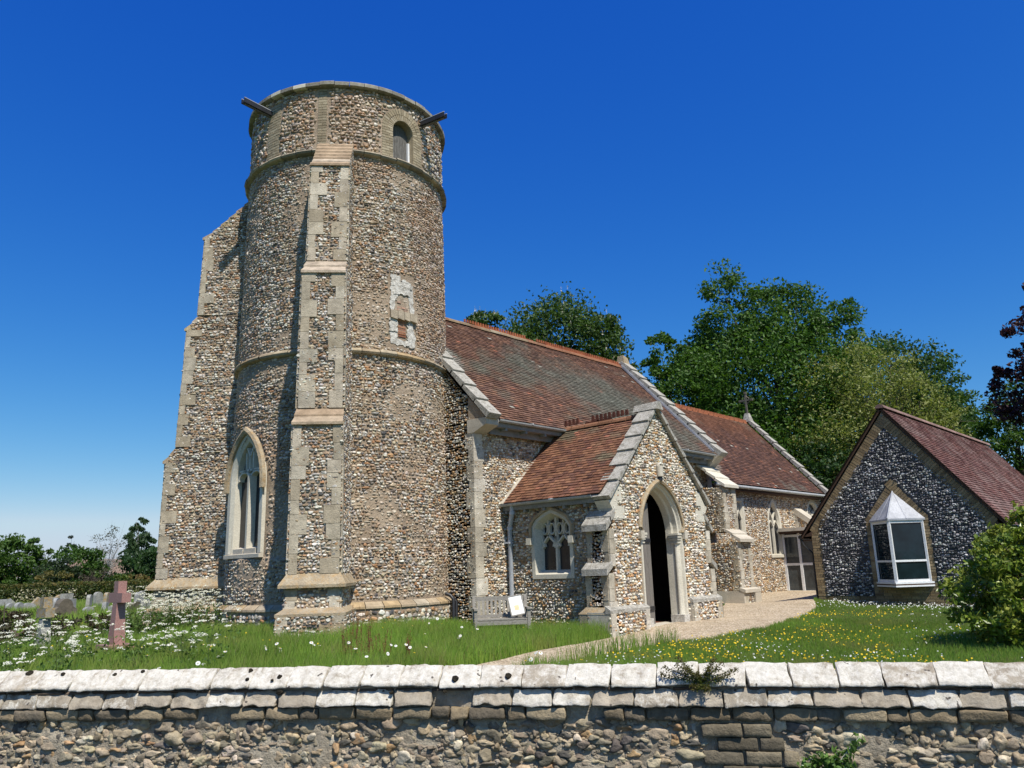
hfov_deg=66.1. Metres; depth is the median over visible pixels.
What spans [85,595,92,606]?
headstone
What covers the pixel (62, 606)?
headstone
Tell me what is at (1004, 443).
oak tree
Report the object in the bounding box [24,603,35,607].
headstone
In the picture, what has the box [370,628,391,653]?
dock plant
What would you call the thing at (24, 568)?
maple tree
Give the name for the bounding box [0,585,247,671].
cow parsley
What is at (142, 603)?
headstone
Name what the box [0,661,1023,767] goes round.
boundary wall
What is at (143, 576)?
orange shrub
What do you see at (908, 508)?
parish annexe
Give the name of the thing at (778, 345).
beech tree
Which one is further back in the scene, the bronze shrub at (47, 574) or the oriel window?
the bronze shrub at (47, 574)
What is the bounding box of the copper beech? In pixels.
[984,282,1023,426]
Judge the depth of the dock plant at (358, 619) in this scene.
13.99 m
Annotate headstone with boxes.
[0,599,11,605]
[5,603,14,607]
[14,602,23,608]
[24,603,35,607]
[31,597,39,606]
[53,599,76,615]
[60,593,73,598]
[70,599,76,607]
[82,607,94,613]
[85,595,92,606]
[93,592,102,604]
[101,602,108,612]
[103,592,109,605]
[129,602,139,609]
[134,592,143,601]
[138,599,149,609]
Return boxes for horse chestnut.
[466,281,644,374]
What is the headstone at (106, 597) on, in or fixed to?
on the ground at (869, 609)
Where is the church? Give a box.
[141,81,827,637]
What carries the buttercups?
on the ground at (869, 609)
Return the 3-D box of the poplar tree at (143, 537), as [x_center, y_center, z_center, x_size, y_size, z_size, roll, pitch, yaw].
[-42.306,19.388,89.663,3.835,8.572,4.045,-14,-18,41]
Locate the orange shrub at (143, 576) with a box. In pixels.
[127,574,149,595]
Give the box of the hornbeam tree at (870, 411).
[777,332,972,485]
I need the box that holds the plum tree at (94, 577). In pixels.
[76,567,111,592]
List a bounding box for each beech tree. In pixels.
[639,330,758,482]
[662,258,891,490]
[828,328,991,446]
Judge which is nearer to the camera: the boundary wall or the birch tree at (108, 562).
the boundary wall
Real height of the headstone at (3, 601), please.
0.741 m
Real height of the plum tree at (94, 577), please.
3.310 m
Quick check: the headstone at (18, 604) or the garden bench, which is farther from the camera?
the headstone at (18, 604)
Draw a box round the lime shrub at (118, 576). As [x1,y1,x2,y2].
[81,573,128,592]
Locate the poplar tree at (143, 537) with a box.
[122,517,157,568]
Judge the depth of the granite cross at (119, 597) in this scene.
14.30 m
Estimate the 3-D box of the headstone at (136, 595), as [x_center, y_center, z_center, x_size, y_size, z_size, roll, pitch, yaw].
[-15.942,9.367,33.565,0.150,0.936,0.432,-5,-13,12]
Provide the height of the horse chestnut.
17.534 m
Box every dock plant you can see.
[341,628,360,655]
[350,605,370,641]
[355,621,371,655]
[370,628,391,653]
[405,631,410,656]
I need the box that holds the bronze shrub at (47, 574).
[34,570,78,597]
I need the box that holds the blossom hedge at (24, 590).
[0,578,153,602]
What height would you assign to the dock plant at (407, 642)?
0.554 m
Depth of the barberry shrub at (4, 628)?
17.18 m
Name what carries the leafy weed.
attached to the boundary wall
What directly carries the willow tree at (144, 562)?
on the ground at (869, 609)
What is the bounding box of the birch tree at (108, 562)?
[80,525,125,579]
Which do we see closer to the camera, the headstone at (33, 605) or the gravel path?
the gravel path
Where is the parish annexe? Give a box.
[778,404,1023,606]
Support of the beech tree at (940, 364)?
on the ground at (869, 609)
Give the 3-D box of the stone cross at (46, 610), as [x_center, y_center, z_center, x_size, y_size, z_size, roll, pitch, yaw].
[-9.072,4.797,15.239,0.680,1.290,0.600,-12,-16,36]
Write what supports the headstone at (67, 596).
on the ground at (869, 609)
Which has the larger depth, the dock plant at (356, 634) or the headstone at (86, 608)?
the headstone at (86, 608)
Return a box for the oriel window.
[870,520,934,586]
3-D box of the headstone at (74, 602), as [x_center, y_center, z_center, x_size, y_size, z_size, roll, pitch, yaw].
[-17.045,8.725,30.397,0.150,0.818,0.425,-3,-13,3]
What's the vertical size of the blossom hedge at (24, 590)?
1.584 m
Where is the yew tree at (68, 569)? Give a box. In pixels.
[27,555,84,596]
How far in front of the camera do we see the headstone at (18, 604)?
33.84 m
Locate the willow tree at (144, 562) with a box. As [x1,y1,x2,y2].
[105,546,156,580]
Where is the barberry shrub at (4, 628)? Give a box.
[0,603,146,643]
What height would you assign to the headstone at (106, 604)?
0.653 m
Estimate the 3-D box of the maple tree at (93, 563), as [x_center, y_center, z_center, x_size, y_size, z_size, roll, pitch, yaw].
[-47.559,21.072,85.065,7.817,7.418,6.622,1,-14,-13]
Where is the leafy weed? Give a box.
[797,732,865,767]
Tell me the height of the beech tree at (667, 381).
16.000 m
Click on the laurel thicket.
(820, 466)
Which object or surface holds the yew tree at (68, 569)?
on the ground at (869, 609)
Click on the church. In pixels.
(363, 421)
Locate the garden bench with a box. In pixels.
[472,594,530,627]
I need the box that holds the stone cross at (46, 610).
[35,597,54,644]
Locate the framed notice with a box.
[507,594,525,616]
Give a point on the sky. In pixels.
(871, 152)
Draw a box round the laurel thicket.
[779,438,852,501]
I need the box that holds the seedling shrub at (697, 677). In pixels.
[657,655,738,693]
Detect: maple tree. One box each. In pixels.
[0,533,53,595]
[31,544,109,583]
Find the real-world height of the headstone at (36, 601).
0.844 m
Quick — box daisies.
[22,598,1022,667]
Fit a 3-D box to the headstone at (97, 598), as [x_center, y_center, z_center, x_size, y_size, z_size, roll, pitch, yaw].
[-18.927,10.008,35.975,0.150,0.971,0.504,-5,-14,14]
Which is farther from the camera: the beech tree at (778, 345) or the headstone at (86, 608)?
the beech tree at (778, 345)
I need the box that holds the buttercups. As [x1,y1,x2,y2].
[8,609,984,663]
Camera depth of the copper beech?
39.93 m
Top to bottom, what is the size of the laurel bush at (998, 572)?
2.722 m
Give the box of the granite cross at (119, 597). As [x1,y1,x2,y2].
[95,581,134,653]
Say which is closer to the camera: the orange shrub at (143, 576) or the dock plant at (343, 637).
the dock plant at (343, 637)
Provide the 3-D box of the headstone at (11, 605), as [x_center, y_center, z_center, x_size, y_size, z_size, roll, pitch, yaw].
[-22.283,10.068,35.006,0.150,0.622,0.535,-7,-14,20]
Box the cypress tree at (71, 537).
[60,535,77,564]
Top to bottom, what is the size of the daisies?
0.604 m
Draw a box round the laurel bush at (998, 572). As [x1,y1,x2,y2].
[936,500,1023,648]
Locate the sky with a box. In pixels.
[0,0,1023,563]
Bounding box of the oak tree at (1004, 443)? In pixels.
[955,376,1023,475]
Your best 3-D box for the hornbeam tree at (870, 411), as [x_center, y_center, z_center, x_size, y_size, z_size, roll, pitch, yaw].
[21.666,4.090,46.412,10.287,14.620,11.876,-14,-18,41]
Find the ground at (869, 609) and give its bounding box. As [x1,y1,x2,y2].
[12,594,1020,667]
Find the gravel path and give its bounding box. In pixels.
[478,590,816,664]
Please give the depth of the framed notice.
16.73 m
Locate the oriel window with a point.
(881, 582)
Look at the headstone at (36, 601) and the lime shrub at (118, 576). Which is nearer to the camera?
the headstone at (36, 601)
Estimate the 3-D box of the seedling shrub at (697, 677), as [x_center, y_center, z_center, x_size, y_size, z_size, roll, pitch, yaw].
[1.029,1.603,4.345,0.446,0.209,0.144,-4,-13,10]

